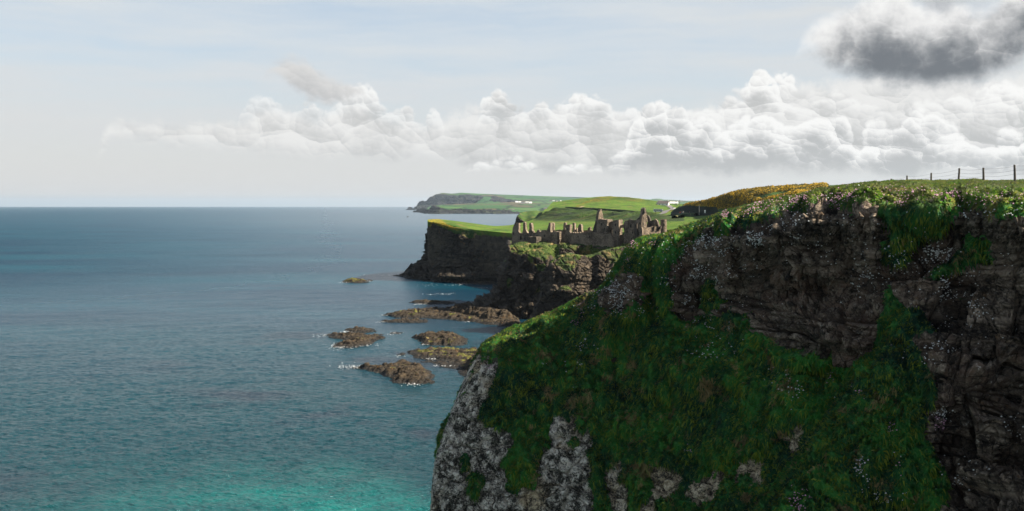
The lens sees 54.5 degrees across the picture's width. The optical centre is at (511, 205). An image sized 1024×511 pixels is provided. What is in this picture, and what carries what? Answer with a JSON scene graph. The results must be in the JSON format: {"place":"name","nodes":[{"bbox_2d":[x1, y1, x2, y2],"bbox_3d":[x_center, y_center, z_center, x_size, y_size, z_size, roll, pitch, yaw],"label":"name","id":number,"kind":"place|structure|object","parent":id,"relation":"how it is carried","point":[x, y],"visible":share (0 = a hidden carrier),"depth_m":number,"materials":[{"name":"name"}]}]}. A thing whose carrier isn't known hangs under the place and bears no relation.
{"place":"outdoors","nodes":[
{"label":"outdoors","id":0,"kind":"place"},
{"bbox_2d":[0,207,528,510],"bbox_3d":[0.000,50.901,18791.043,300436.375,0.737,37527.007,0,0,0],"label":"sea","id":1,"kind":"structure","parent":0,"point":[170,359],"depth_m":329.12,"materials":[{"name":"liquid"}]},
{"bbox_2d":[342,277,368,282],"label":"sea rock","id":2,"kind":"object","parent":1,"relation":"in","point":[353,280],"visible":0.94,"depth_m":659.72,"materials":[{"name":"brown stone"}]},
{"bbox_2d":[327,331,384,347],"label":"sea rock","id":3,"kind":"object","parent":1,"relation":"in","point":[352,339],"visible":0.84,"depth_m":373.12,"materials":[{"name":"brown stone"}]},
{"bbox_2d":[345,326,376,332],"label":"sea rock","id":4,"kind":"object","parent":1,"relation":"in","point":[356,329],"visible":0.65,"depth_m":402.16,"materials":[{"name":"brown stone"}]},
{"bbox_2d":[352,359,434,384],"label":"sea rock","id":5,"kind":"object","parent":1,"relation":"in","point":[402,371],"visible":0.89,"depth_m":297.20,"materials":[{"name":"brown stone"}]},
{"bbox_2d":[319,280,468,386],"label":"sea foam","id":6,"kind":"object","parent":1,"relation":"on","point":[367,345],"visible":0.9,"depth_m":354.57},
{"bbox_2d":[382,317,427,322],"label":"sea rock","id":7,"kind":"object","parent":1,"relation":"in","point":[410,320],"visible":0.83,"depth_m":434.24,"materials":[{"name":"brown stone"}]},
{"bbox_2d":[409,299,455,304],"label":"sea rock","id":8,"kind":"object","parent":1,"relation":"in","point":[424,301],"visible":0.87,"depth_m":516.81,"materials":[{"name":"brown stone"}]},
{"bbox_2d":[421,360,457,368],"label":"sea rock","id":9,"kind":"object","parent":1,"relation":"in","point":[445,364],"visible":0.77,"depth_m":316.42,"materials":[{"name":"stone"}]},
{"bbox_2d":[412,330,468,345],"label":"sea rock","id":10,"kind":"object","parent":1,"relation":"in","point":[442,338],"visible":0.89,"depth_m":370.60,"materials":[{"name":"brown stone"}]},
{"bbox_2d":[407,346,477,375],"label":"sea rock","id":11,"kind":"object","parent":1,"relation":"in","point":[458,357],"visible":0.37,"depth_m":333.64,"materials":[{"name":"brown stone"}]},
{"bbox_2d":[383,306,520,326],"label":"sea rock","id":12,"kind":"object","parent":1,"relation":"in","point":[436,312],"visible":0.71,"depth_m":449.13,"materials":[{"name":"brown stone"}]},
{"bbox_2d":[456,355,473,376],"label":"sea rock","id":13,"kind":"object","parent":1,"relation":"in","point":[467,364],"visible":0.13,"depth_m":307.22,"materials":[{"name":"brown stone"}]},
{"bbox_2d":[451,280,495,284],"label":"sea rock","id":14,"kind":"object","parent":1,"relation":"in","point":[487,282],"visible":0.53,"depth_m":645.69,"materials":[{"name":"black stone"}]},
{"bbox_2d":[448,301,521,322],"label":"sea rock","id":15,"kind":"object","parent":1,"relation":"in","point":[469,308],"visible":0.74,"depth_m":448.20,"materials":[{"name":"brown stone"}]},
{"bbox_2d":[393,222,498,282],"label":"headland","id":16,"kind":"structure","parent":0,"point":[452,262],"depth_m":665.33,"materials":[{"name":"black stone"}]},
{"bbox_2d":[428,196,709,274],"bbox_3d":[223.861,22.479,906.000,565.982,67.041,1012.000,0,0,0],"label":"pasture","id":17,"kind":"structure","parent":16,"relation":"on","point":[557,213],"depth_m":733.54,"materials":[{"name":"green plant"}]},
{"bbox_2d":[565,207,646,211],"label":"hedge","id":18,"kind":"object","parent":17,"relation":"on","point":[617,210],"visible":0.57,"depth_m":982.75,"materials":[{"name":"green plant"}]},
{"bbox_2d":[657,200,669,204],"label":"farmhouse","id":19,"kind":"object","parent":17,"relation":"on","point":[663,203],"visible":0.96,"depth_m":1097.53,"materials":[{"name":"paint"}]},
{"bbox_2d":[671,215,684,217],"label":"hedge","id":20,"kind":"object","parent":17,"relation":"on","point":[678,216],"visible":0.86,"depth_m":644.25,"materials":[{"name":"green plant"}]},
{"bbox_2d":[681,213,699,215],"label":"hedge","id":21,"kind":"object","parent":17,"relation":"on","point":[690,214],"visible":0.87,"depth_m":681.27,"materials":[{"name":"green plant"}]},
{"bbox_2d":[413,202,550,213],"bbox_3d":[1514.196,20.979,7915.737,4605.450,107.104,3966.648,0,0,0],"label":"coast","id":22,"kind":"structure","parent":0,"point":[493,208],"depth_m":6728.28},
{"bbox_2d":[0,0,1023,206],"label":"sky","id":23,"kind":"structure","parent":0,"point":[104,103],"materials":[{"name":"white"}]},
{"bbox_2d":[515,210,543,222],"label":"headland","id":24,"kind":"structure","parent":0,"point":[525,216],"depth_m":1095.54,"materials":[{"name":"green plant"}]},
{"bbox_2d":[472,240,628,318],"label":"castle rock","id":25,"kind":"object","parent":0,"point":[515,290],"visible":0.27,"depth_m":457.41,"materials":[{"name":"stone"}]},
{"bbox_2d":[512,207,666,246],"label":"ruined castle","id":26,"kind":"structure","parent":25,"relation":"on","point":[606,232],"depth_m":464.46,"materials":[{"name":"stone"}]},
{"bbox_2d":[406,193,695,209],"bbox_3d":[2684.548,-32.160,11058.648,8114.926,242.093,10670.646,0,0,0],"label":"coast","id":27,"kind":"structure","parent":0,"point":[440,199],"depth_m":11336.92},
{"bbox_2d":[531,246,625,317],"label":"cliff","id":28,"kind":"structure","parent":0,"point":[565,278],"depth_m":396.53,"materials":[{"name":"stone"}]},
{"bbox_2d":[660,205,674,213],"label":"road","id":29,"kind":"structure","parent":0,"point":[666,211],"depth_m":945.85,"materials":[{"name":"grey asphalt"}]},
{"bbox_2d":[430,186,1023,510],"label":"cliff","id":30,"kind":"structure","parent":0,"point":[802,292],"depth_m":91.65,"materials":[{"name":"grey stone"}]},
{"bbox_2d":[429,178,1023,510],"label":"grass","id":31,"kind":"structure","parent":30,"relation":"on","point":[520,331],"depth_m":98.98,"materials":[{"name":"green plant"}]},
{"bbox_2d":[490,183,1023,510],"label":"sea thrift","id":32,"kind":"object","parent":30,"relation":"on","point":[936,194],"visible":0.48,"depth_m":90.23,"materials":[{"name":"pink plant"}]},
{"bbox_2d":[546,193,1023,507],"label":"sea campion","id":33,"kind":"object","parent":30,"relation":"on","point":[869,277],"visible":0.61,"depth_m":90.91,"materials":[{"name":"white plant"}]},
{"bbox_2d":[891,165,1015,180],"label":"wire fence","id":34,"kind":"object","parent":30,"relation":"on","point":[984,176],"visible":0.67,"depth_m":97.99,"materials":[{"name":"brown wood"}]},
{"bbox_2d":[671,185,837,215],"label":"hill","id":35,"kind":"structure","parent":0,"point":[699,208],"depth_m":676.99,"materials":[{"name":"green plant"}]},
{"bbox_2d":[683,182,828,208],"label":"gorse","id":36,"kind":"object","parent":35,"relation":"on","point":[738,198],"visible":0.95,"depth_m":457.65,"materials":[{"name":"plant"}]}
]}

